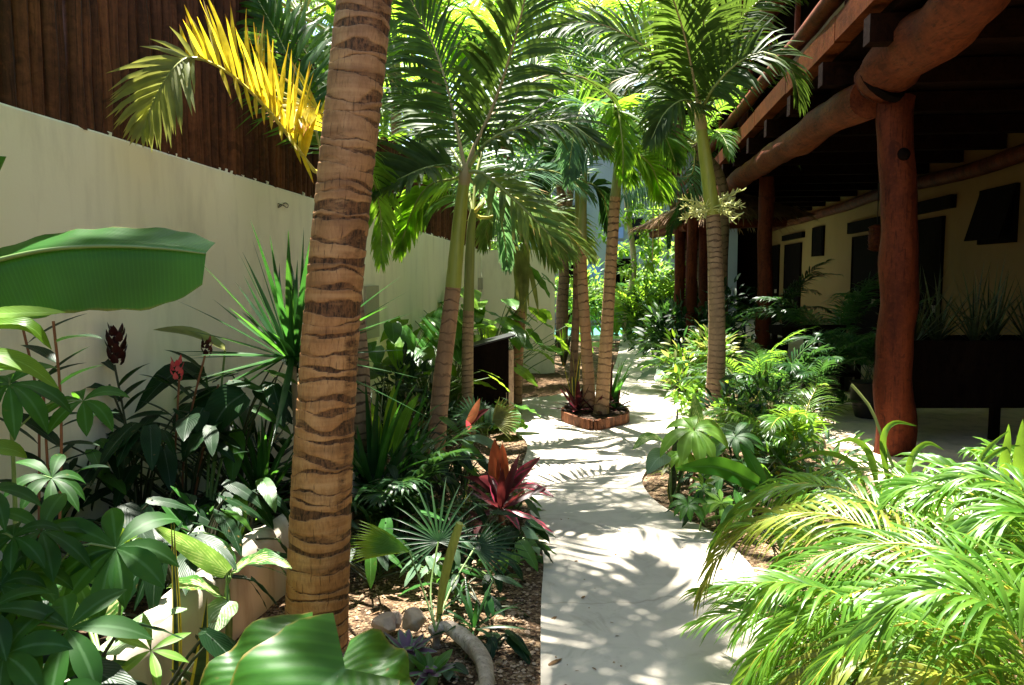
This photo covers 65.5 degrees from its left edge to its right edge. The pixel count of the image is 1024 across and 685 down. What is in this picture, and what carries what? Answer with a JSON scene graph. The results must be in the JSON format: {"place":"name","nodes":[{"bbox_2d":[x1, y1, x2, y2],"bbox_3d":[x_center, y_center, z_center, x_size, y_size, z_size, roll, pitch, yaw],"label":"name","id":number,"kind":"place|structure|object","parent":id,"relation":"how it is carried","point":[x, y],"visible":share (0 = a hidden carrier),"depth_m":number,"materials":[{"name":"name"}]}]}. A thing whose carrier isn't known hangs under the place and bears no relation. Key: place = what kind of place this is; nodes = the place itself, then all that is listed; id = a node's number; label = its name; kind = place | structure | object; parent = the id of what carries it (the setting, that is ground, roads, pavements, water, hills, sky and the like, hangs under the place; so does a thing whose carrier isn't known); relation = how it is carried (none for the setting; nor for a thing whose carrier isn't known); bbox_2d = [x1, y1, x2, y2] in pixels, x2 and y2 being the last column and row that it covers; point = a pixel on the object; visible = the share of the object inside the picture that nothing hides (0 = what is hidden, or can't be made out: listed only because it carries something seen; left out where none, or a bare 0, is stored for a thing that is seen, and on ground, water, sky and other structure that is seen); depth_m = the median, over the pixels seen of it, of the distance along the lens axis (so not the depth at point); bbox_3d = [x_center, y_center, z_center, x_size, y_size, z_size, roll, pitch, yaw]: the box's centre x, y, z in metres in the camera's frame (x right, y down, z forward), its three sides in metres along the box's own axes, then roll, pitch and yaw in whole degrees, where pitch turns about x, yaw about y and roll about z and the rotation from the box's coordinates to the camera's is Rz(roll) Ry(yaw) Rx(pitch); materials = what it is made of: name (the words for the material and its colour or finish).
{"place":"outdoors","nodes":[
{"label":"outdoors","id":0,"kind":"place"},
{"bbox_2d":[16,487,290,645],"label":"raised soil","id":1,"kind":"structure","parent":0,"point":[142,607],"depth_m":3.26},
{"bbox_2d":[0,481,64,620],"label":"palmate shrub","id":2,"kind":"object","parent":1,"relation":"on","point":[13,558],"visible":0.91,"depth_m":1.98,"materials":[{"name":"green plant"}]},
{"bbox_2d":[0,306,64,457],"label":"leaf plant","id":3,"kind":"object","parent":1,"relation":"on","point":[13,317],"visible":1,"depth_m":1.89,"materials":[{"name":"green plant"}]},
{"bbox_2d":[0,314,118,547],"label":"ginger plant","id":4,"kind":"object","parent":1,"relation":"on","point":[51,436],"visible":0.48,"depth_m":3.17,"materials":[{"name":"green plant"}]},
{"bbox_2d":[0,362,130,540],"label":"palmate shrub","id":5,"kind":"object","parent":1,"relation":"on","point":[18,396],"visible":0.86,"depth_m":2.29,"materials":[{"name":"green plant"}]},
{"bbox_2d":[0,587,152,684],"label":"palmate shrub","id":6,"kind":"object","parent":1,"relation":"on","point":[22,654],"visible":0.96,"depth_m":1.87,"materials":[{"name":"green plant"}]},
{"bbox_2d":[0,493,181,657],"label":"palmate shrub","id":7,"kind":"object","parent":1,"relation":"on","point":[107,560],"visible":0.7,"depth_m":2.12,"materials":[{"name":"green plant"}]},
{"bbox_2d":[1,496,194,565],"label":"shade plant","id":8,"kind":"object","parent":1,"relation":"on","point":[131,511],"visible":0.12,"depth_m":3.37,"materials":[{"name":"green plant"}]},
{"bbox_2d":[30,438,181,532],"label":"shade plant","id":9,"kind":"object","parent":1,"relation":"on","point":[108,478],"visible":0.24,"depth_m":3.79,"materials":[{"name":"green plant"}]},
{"bbox_2d":[0,156,214,318],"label":"banana plant","id":10,"kind":"object","parent":1,"relation":"on","point":[105,269],"visible":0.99,"depth_m":1.99,"materials":[{"name":"green plant"}]},
{"bbox_2d":[43,622,198,684],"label":"shade plant","id":11,"kind":"object","parent":1,"relation":"on","point":[114,673],"visible":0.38,"depth_m":1.97,"materials":[{"name":"green plant"}]},
{"bbox_2d":[86,322,170,503],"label":"ginger plant","id":12,"kind":"object","parent":1,"relation":"on","point":[117,351],"visible":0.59,"depth_m":3.98,"materials":[{"name":"green plant"}]},
{"bbox_2d":[49,408,283,516],"bbox_3d":[-1.922,0.725,4.241,1.525,0.806,1.062,-4,6,-36],"label":"shade plant","id":13,"kind":"object","parent":1,"relation":"on","point":[166,464],"visible":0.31,"depth_m":3.87,"materials":[{"name":"green plant"}]},
{"bbox_2d":[135,326,250,515],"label":"broad leaf plant","id":14,"kind":"object","parent":1,"relation":"on","point":[226,404],"visible":0.7,"depth_m":4.22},
{"bbox_2d":[124,479,265,542],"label":"shade plant","id":15,"kind":"object","parent":1,"relation":"on","point":[243,491],"visible":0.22,"depth_m":3.84,"materials":[{"name":"green plant"}]},
{"bbox_2d":[142,336,253,499],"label":"ginger plant","id":16,"kind":"object","parent":1,"relation":"on","point":[180,466],"visible":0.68,"depth_m":4.23,"materials":[{"name":"green plant"}]},
{"bbox_2d":[123,522,286,612],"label":"shade plant","id":17,"kind":"object","parent":1,"relation":"on","point":[142,588],"visible":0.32,"depth_m":3.15,"materials":[{"name":"green plant"}]},
{"bbox_2d":[89,375,359,533],"bbox_3d":[-1.698,0.681,4.453,1.462,1.026,1.400,-3,6,-32],"label":"shade plant","id":18,"kind":"object","parent":1,"relation":"on","point":[150,439],"visible":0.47,"depth_m":3.91,"materials":[{"name":"green plant"}]},
{"bbox_2d":[164,495,286,574],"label":"shade plant","id":19,"kind":"object","parent":1,"relation":"on","point":[225,518],"visible":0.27,"depth_m":3.56,"materials":[{"name":"green plant"}]},
{"bbox_2d":[194,477,289,539],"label":"shade plant","id":20,"kind":"object","parent":1,"relation":"on","point":[266,488],"visible":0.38,"depth_m":3.94,"materials":[{"name":"green plant"}]},
{"bbox_2d":[193,416,292,500],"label":"strap plant","id":21,"kind":"object","parent":1,"relation":"on","point":[260,463],"visible":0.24,"depth_m":4.67,"materials":[{"name":"green plant"}]},
{"bbox_2d":[135,370,416,531],"bbox_3d":[-1.656,0.625,4.882,1.758,1.025,1.674,-4,7,-42],"label":"shade plant","id":22,"kind":"object","parent":1,"relation":"on","point":[270,396],"visible":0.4,"depth_m":4.32,"materials":[{"name":"green plant"}]},
{"bbox_2d":[171,220,425,445],"bbox_3d":[-1.189,0.157,4.542,1.458,1.678,1.458,3,6,34],"label":"spiky plant","id":23,"kind":"object","parent":1,"relation":"on","point":[286,342],"visible":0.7,"depth_m":4.43,"materials":[{"name":"green plant"}]},
{"bbox_2d":[235,340,1022,684],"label":"garden bed","id":24,"kind":"object","parent":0,"point":[395,588],"visible":0.02,"depth_m":4.17,"materials":[{"name":"soil"}]},
{"bbox_2d":[43,627,236,684],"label":"shade plant","id":25,"kind":"object","parent":24,"relation":"on","point":[215,643],"visible":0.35,"depth_m":2.42,"materials":[{"name":"green plant"}]},
{"bbox_2d":[116,613,189,684],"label":"palmate shrub","id":26,"kind":"object","parent":24,"relation":"on","point":[155,668],"visible":0.88,"depth_m":2.23,"materials":[{"name":"green plant"}]},
{"bbox_2d":[171,523,208,684],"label":"snake plant","id":27,"kind":"object","parent":24,"relation":"on","point":[201,661],"visible":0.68,"depth_m":2.59,"materials":[{"name":"green plant"}]},
{"bbox_2d":[154,526,291,638],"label":"mottled plant","id":28,"kind":"object","parent":24,"relation":"on","point":[221,610],"visible":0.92,"depth_m":3.03,"materials":[{"name":"green plant"}]},
{"bbox_2d":[106,0,423,470],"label":"young palm","id":29,"kind":"object","parent":24,"relation":"on","point":[159,80],"visible":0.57,"depth_m":4.66,"materials":[{"name":"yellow plant"}]},
{"bbox_2d":[172,359,388,472],"bbox_3d":[-1.619,0.584,5.240,1.834,1.043,1.597,0,5,0],"label":"shade plant","id":30,"kind":"object","parent":24,"relation":"on","point":[243,415],"visible":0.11,"depth_m":4.94,"materials":[{"name":"green plant"}]},
{"bbox_2d":[199,612,413,684],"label":"elephant ear","id":31,"kind":"object","parent":24,"relation":"on","point":[297,649],"visible":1,"depth_m":2.23},
{"bbox_2d":[285,0,392,651],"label":"coconut palm","id":32,"kind":"object","parent":24,"relation":"on","point":[318,550],"visible":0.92,"depth_m":3.30,"materials":[{"name":"brown plant"}]},
{"bbox_2d":[253,364,509,530],"bbox_3d":[-0.910,0.667,5.074,1.517,1.094,1.520,2,6,25],"label":"strap plant","id":33,"kind":"object","parent":24,"relation":"on","point":[373,461],"visible":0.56,"depth_m":5.08,"materials":[{"name":"green plant"}]},
{"bbox_2d":[350,533,430,588],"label":"shade plant","id":34,"kind":"object","parent":24,"relation":"on","point":[370,577],"visible":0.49,"depth_m":4.02,"materials":[{"name":"green plant"}]},
{"bbox_2d":[371,385,419,471],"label":"upright leaf plant","id":35,"kind":"object","parent":24,"relation":"on","point":[401,425],"visible":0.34,"depth_m":5.21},
{"bbox_2d":[277,422,521,533],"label":"bamboo palm","id":36,"kind":"object","parent":24,"relation":"on","point":[395,491],"visible":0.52,"depth_m":4.66,"materials":[{"name":"green plant"}]},
{"bbox_2d":[371,341,475,448],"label":"shrub","id":37,"kind":"object","parent":24,"relation":"on","point":[415,375],"visible":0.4,"depth_m":7.30,"materials":[{"name":"green plant"}]},
{"bbox_2d":[353,375,511,517],"bbox_3d":[-0.702,0.693,5.521,1.514,0.962,1.316,2,6,26],"label":"strap plant","id":38,"kind":"object","parent":24,"relation":"on","point":[418,445],"visible":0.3,"depth_m":5.47,"materials":[{"name":"green plant"}]},
{"bbox_2d":[407,648,460,684],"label":"purple plant","id":39,"kind":"object","parent":24,"relation":"on","point":[430,668],"visible":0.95,"depth_m":3.12,"materials":[{"name":"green plant"}]},
{"bbox_2d":[368,316,509,419],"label":"philodendron","id":40,"kind":"object","parent":24,"relation":"on","point":[398,334],"visible":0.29,"depth_m":7.58,"materials":[{"name":"green plant"}]},
{"bbox_2d":[350,480,531,648],"bbox_3d":[-0.332,0.999,3.861,0.604,0.631,0.833,3,6,32],"label":"fan palm","id":41,"kind":"object","parent":24,"relation":"on","point":[378,542],"visible":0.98,"depth_m":3.77,"materials":[{"name":"green plant"}]},
{"bbox_2d":[428,620,494,684],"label":"branch","id":42,"kind":"object","parent":24,"relation":"on","point":[471,644],"visible":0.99,"depth_m":3.31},
{"bbox_2d":[380,287,554,414],"bbox_3d":[-0.796,0.081,9.106,2.135,1.468,2.295,3,6,33],"label":"philodendron","id":43,"kind":"object","parent":24,"relation":"on","point":[523,372],"visible":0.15,"depth_m":8.83,"materials":[{"name":"green plant"}]},
{"bbox_2d":[423,576,531,645],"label":"edging plant","id":44,"kind":"object","parent":24,"relation":"on","point":[473,616],"visible":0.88,"depth_m":3.59,"materials":[{"name":"green plant"}]},
{"bbox_2d":[450,396,523,439],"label":"fan palm","id":45,"kind":"object","parent":24,"relation":"on","point":[504,423],"visible":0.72,"depth_m":7.32,"materials":[{"name":"green plant"}]},
{"bbox_2d":[387,50,597,436],"bbox_3d":[-0.297,-1.202,8.207,2.454,4.233,2.136,0,5,0],"label":"slim palm","id":46,"kind":"object","parent":24,"relation":"on","point":[554,262],"visible":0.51,"depth_m":7.97,"materials":[{"name":"green plant"}]},
{"bbox_2d":[473,332,515,425],"bbox_3d":[-0.255,0.415,8.687,0.542,1.023,0.330,-1,5,-10],"label":"sign box","id":47,"kind":"object","parent":24,"relation":"on","point":[494,355],"visible":0.52,"depth_m":8.56,"materials":[{"name":"brown wood"}]},
{"bbox_2d":[371,0,625,478],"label":"slim palm","id":48,"kind":"object","parent":24,"relation":"on","point":[418,163],"visible":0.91,"depth_m":6.23,"materials":[{"name":"green plant"}]},
{"bbox_2d":[465,629,532,664],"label":"edging plant","id":49,"kind":"object","parent":24,"relation":"on","point":[515,643],"visible":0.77,"depth_m":3.37,"materials":[{"name":"green plant"}]},
{"bbox_2d":[464,439,553,534],"bbox_3d":[-0.023,0.937,4.825,0.566,0.598,0.567,0,5,0],"label":"cordyline","id":50,"kind":"object","parent":24,"relation":"on","point":[500,482],"visible":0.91,"depth_m":4.93,"materials":[{"name":"red plant"}]},
{"bbox_2d":[472,538,556,572],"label":"edging plant","id":51,"kind":"object","parent":24,"relation":"on","point":[530,553],"visible":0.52,"depth_m":4.23,"materials":[{"name":"green plant"}]},
{"bbox_2d":[422,266,613,369],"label":"philodendron","id":52,"kind":"object","parent":24,"relation":"on","point":[508,324],"visible":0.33,"depth_m":9.40,"materials":[{"name":"green plant"}]},
{"bbox_2d":[490,519,555,556],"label":"edging plant","id":53,"kind":"object","parent":24,"relation":"on","point":[531,529],"visible":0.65,"depth_m":4.63,"materials":[{"name":"green plant"}]},
{"bbox_2d":[452,106,600,404],"bbox_3d":[0.207,-1.221,10.004,2.122,3.912,2.158,0,5,0],"label":"slim palm","id":54,"kind":"object","parent":24,"relation":"on","point":[523,272],"visible":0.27,"depth_m":9.48,"materials":[{"name":"green plant"}]},
{"bbox_2d":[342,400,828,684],"bbox_3d":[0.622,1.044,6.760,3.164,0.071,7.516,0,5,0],"label":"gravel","id":55,"kind":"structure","parent":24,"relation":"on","point":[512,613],"depth_m":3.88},
{"bbox_2d":[592,188,674,338],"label":"slender tree","id":56,"kind":"object","parent":24,"relation":"on","point":[633,268],"visible":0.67,"depth_m":18.40,"materials":[{"name":"green plant"}]},
{"bbox_2d":[632,394,703,502],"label":"mottled plant","id":57,"kind":"object","parent":24,"relation":"on","point":[655,461],"visible":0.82,"depth_m":5.42,"materials":[{"name":"green plant"}]},
{"bbox_2d":[588,261,750,337],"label":"areca palm","id":58,"kind":"object","parent":24,"relation":"on","point":[669,288],"visible":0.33,"depth_m":17.10,"materials":[{"name":"green plant"}]},
{"bbox_2d":[532,0,813,434],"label":"flowering palm","id":59,"kind":"object","parent":24,"relation":"on","point":[696,55],"visible":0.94,"depth_m":7.72,"materials":[{"name":"green plant"}]},
{"bbox_2d":[668,483,715,530],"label":"palmate shrub","id":60,"kind":"object","parent":24,"relation":"on","point":[683,506],"visible":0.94,"depth_m":4.86,"materials":[{"name":"green plant"}]},
{"bbox_2d":[660,416,728,495],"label":"palmate shrub","id":61,"kind":"object","parent":24,"relation":"on","point":[698,443],"visible":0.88,"depth_m":5.23,"materials":[{"name":"green plant"}]},
{"bbox_2d":[660,359,734,416],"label":"shrub","id":62,"kind":"object","parent":24,"relation":"on","point":[698,385],"visible":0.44,"depth_m":9.03,"materials":[{"name":"green plant"}]},
{"bbox_2d":[655,321,748,399],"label":"shrub","id":63,"kind":"object","parent":24,"relation":"on","point":[699,346],"visible":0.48,"depth_m":10.27,"materials":[{"name":"green plant"}]},
{"bbox_2d":[675,442,766,507],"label":"banana seedling","id":64,"kind":"object","parent":24,"relation":"on","point":[751,475],"visible":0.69,"depth_m":5.01,"materials":[{"name":"green plant"}]},
{"bbox_2d":[662,326,820,404],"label":"bamboo palm","id":65,"kind":"object","parent":24,"relation":"on","point":[734,364],"visible":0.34,"depth_m":9.23,"materials":[{"name":"green plant"}]},
{"bbox_2d":[699,362,805,458],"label":"shrub","id":66,"kind":"object","parent":24,"relation":"on","point":[727,389],"visible":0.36,"depth_m":6.97,"materials":[{"name":"green plant"}]},
{"bbox_2d":[672,327,854,419],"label":"bamboo palm","id":67,"kind":"object","parent":24,"relation":"on","point":[799,364],"visible":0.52,"depth_m":8.39,"materials":[{"name":"green plant"}]},
{"bbox_2d":[695,383,838,475],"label":"areca palm","id":68,"kind":"object","parent":24,"relation":"on","point":[797,415],"visible":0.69,"depth_m":6.09,"materials":[{"name":"green plant"}]},
{"bbox_2d":[728,328,875,420],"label":"bamboo palm","id":69,"kind":"object","parent":24,"relation":"on","point":[823,371],"visible":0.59,"depth_m":8.21,"materials":[{"name":"green plant"}]},
{"bbox_2d":[740,414,871,507],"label":"shrub","id":70,"kind":"object","parent":24,"relation":"on","point":[807,466],"visible":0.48,"depth_m":5.77,"materials":[{"name":"green plant"}]},
{"bbox_2d":[678,384,1023,684],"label":"areca palm","id":71,"kind":"object","parent":24,"relation":"on","point":[880,640],"visible":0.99,"depth_m":2.49,"materials":[{"name":"green plant"}]},
{"bbox_2d":[767,419,1023,609],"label":"areca palm","id":72,"kind":"object","parent":24,"relation":"on","point":[1004,452],"visible":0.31,"depth_m":3.36,"materials":[{"name":"green plant"}]},
{"bbox_2d":[514,339,778,684],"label":"path","id":73,"kind":"structure","parent":0,"point":[647,575],"depth_m":4.45,"materials":[{"name":"concrete"}]},
{"bbox_2d":[561,402,629,429],"bbox_3d":[0.911,0.774,8.895,0.749,0.110,1.552,0,5,0],"label":"island planter","id":74,"kind":"object","parent":73,"relation":"on","point":[591,420],"visible":0.7,"depth_m":8.39,"materials":[{"name":"brick"}]},
{"bbox_2d":[520,95,622,399],"bbox_3d":[0.704,-1.252,9.585,1.269,3.908,1.353,0,5,0],"label":"planter palm","id":75,"kind":"object","parent":74,"relation":"on","point":[603,193],"visible":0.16,"depth_m":9.13,"materials":[{"name":"green plant"}]},
{"bbox_2d":[520,18,648,410],"bbox_3d":[0.768,-1.510,8.674,1.474,4.583,1.758,1,5,12],"label":"planter palm","id":76,"kind":"object","parent":74,"relation":"on","point":[565,158],"visible":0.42,"depth_m":8.67,"materials":[{"name":"green plant"}]},
{"bbox_2d":[557,4,695,413],"bbox_3d":[1.220,-1.513,8.612,1.578,4.610,1.846,0,5,0],"label":"planter palm","id":77,"kind":"object","parent":74,"relation":"on","point":[657,179],"visible":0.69,"depth_m":8.45,"materials":[{"name":"green plant"}]},
{"label":"ground","id":78,"kind":"structure","parent":0,"visible":0},
{"bbox_2d":[65,472,361,684],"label":"planter wall","id":79,"kind":"structure","parent":78,"relation":"on","point":[245,596],"depth_m":3.58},
{"bbox_2d":[58,585,186,656],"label":"mottled plant","id":80,"kind":"object","parent":79,"relation":"on","point":[154,618],"visible":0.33,"depth_m":2.50,"materials":[{"name":"green plant"}]},
{"bbox_2d":[0,102,554,560],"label":"boundary wall","id":81,"kind":"structure","parent":78,"relation":"on","point":[56,176],"depth_m":4.54,"materials":[{"name":"paint"}]},
{"bbox_2d":[0,0,479,248],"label":"pole fence","id":82,"kind":"object","parent":81,"relation":"on","point":[60,59],"visible":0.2,"depth_m":4.22,"materials":[{"name":"wood"}]},
{"bbox_2d":[282,0,446,148],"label":"garden palm","id":83,"kind":"object","parent":78,"relation":"on","point":[293,4],"visible":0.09,"depth_m":7.82,"materials":[{"name":"green plant"}]},
{"bbox_2d":[307,0,529,133],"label":"garden palm","id":84,"kind":"object","parent":78,"relation":"on","point":[470,29],"visible":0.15,"depth_m":12.43,"materials":[{"name":"green plant"}]},
{"bbox_2d":[489,61,605,346],"bbox_3d":[0.947,-2.744,16.457,2.979,6.025,2.730,0,5,0],"label":"palm tree","id":85,"kind":"object","parent":78,"relation":"on","point":[562,299],"visible":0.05,"depth_m":16.49,"materials":[{"name":"plant"}]},
{"bbox_2d":[514,128,737,323],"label":"building","id":86,"kind":"structure","parent":78,"relation":"on","point":[606,173],"depth_m":26.79,"materials":[{"name":"paint"}]},
{"bbox_2d":[612,283,672,347],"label":"bush","id":87,"kind":"object","parent":78,"relation":"on","point":[632,323],"visible":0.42,"depth_m":17.48,"materials":[{"name":"green plant"}]},
{"bbox_2d":[626,294,685,363],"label":"bush","id":88,"kind":"object","parent":78,"relation":"on","point":[661,304],"visible":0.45,"depth_m":14.02,"materials":[{"name":"green plant"}]},
{"bbox_2d":[620,77,801,356],"bbox_3d":[2.241,-1.681,11.996,3.299,4.671,5.381,4,7,41],"label":"coconut palm","id":89,"kind":"object","parent":78,"relation":"on","point":[721,181],"visible":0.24,"depth_m":12.42,"materials":[{"name":"green plant"}]},
{"bbox_2d":[676,273,785,369],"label":"shade shrub","id":90,"kind":"object","parent":78,"relation":"on","point":[731,322],"visible":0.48,"depth_m":12.79,"materials":[{"name":"green plant"}]},
{"bbox_2d":[673,0,1023,580],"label":"guest house","id":91,"kind":"structure","parent":78,"relation":"on","point":[916,108],"depth_m":9.35,"materials":[{"name":"concrete"}]},
{"bbox_2d":[626,192,820,350],"bbox_3d":[3.964,-1.423,15.741,3.169,3.302,5.017,0,5,0],"label":"shelter","id":92,"kind":"object","parent":91,"relation":"on","point":[688,230],"visible":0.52,"depth_m":14.04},
{"bbox_2d":[728,259,843,358],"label":"potted palm","id":93,"kind":"object","parent":91,"relation":"on","point":[793,293],"visible":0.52,"depth_m":14.20,"materials":[{"name":"green plant"}]},
{"bbox_2d":[782,242,801,324],"bbox_3d":[8.225,-1.680,23.390,0.073,2.420,2.134,1,5,7],"label":"door","id":94,"kind":"structure","parent":91,"relation":"in","point":[792,252],"depth_m":23.29,"materials":[{"name":"brown wood"}]},
{"bbox_2d":[733,272,924,391],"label":"potted palm","id":95,"kind":"object","parent":91,"relation":"on","point":[846,317],"visible":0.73,"depth_m":10.40,"materials":[{"name":"green plant"}]},
{"bbox_2d":[799,325,860,409],"bbox_3d":[3.750,0.282,9.360,0.560,0.950,0.540,0,5,0],"label":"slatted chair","id":96,"kind":"object","parent":91,"relation":"on","point":[856,374],"visible":0.34,"depth_m":9.54,"materials":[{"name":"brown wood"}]},
{"bbox_2d":[782,294,943,418],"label":"potted palm","id":97,"kind":"object","parent":91,"relation":"on","point":[864,386],"visible":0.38,"depth_m":8.60,"materials":[{"name":"green plant"}]},
{"bbox_2d":[848,235,879,345],"bbox_3d":[7.308,-1.045,16.521,0.113,2.350,1.931,1,5,7],"label":"door","id":98,"kind":"structure","parent":91,"relation":"in","point":[864,261],"depth_m":16.54,"materials":[{"name":"brown wood"}]},
{"bbox_2d":[918,216,945,334],"bbox_3d":[6.892,-0.827,13.328,0.113,2.470,1.321,1,5,7],"label":"door","id":99,"kind":"structure","parent":91,"relation":"in","point":[931,231],"depth_m":13.03,"materials":[{"name":"brown wood"}]},
{"bbox_2d":[872,335,1023,439],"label":"planter box","id":100,"kind":"object","parent":91,"relation":"on","point":[954,371],"visible":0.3,"depth_m":7.37,"materials":[{"name":"brown wood"}]},
{"bbox_2d":[916,265,993,339],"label":"spiky plant","id":101,"kind":"object","parent":100,"relation":"on","point":[940,335],"visible":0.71,"depth_m":7.68,"materials":[{"name":"green plant"}]},
{"bbox_2d":[925,260,1023,339],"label":"spiky plant","id":102,"kind":"object","parent":100,"relation":"on","point":[974,326],"visible":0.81,"depth_m":7.56,"materials":[{"name":"green plant"}]},
{"bbox_2d":[941,254,1023,339],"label":"spiky plant","id":103,"kind":"object","parent":100,"relation":"on","point":[996,329],"visible":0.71,"depth_m":7.71,"materials":[{"name":"green plant"}]},
{"bbox_2d":[964,183,1020,244],"bbox_3d":[6.500,-1.726,10.804,0.261,0.760,1.069,1,5,7],"label":"window","id":104,"kind":"structure","parent":91,"relation":"in","point":[995,217],"depth_m":10.62,"materials":[{"name":"black glass"}]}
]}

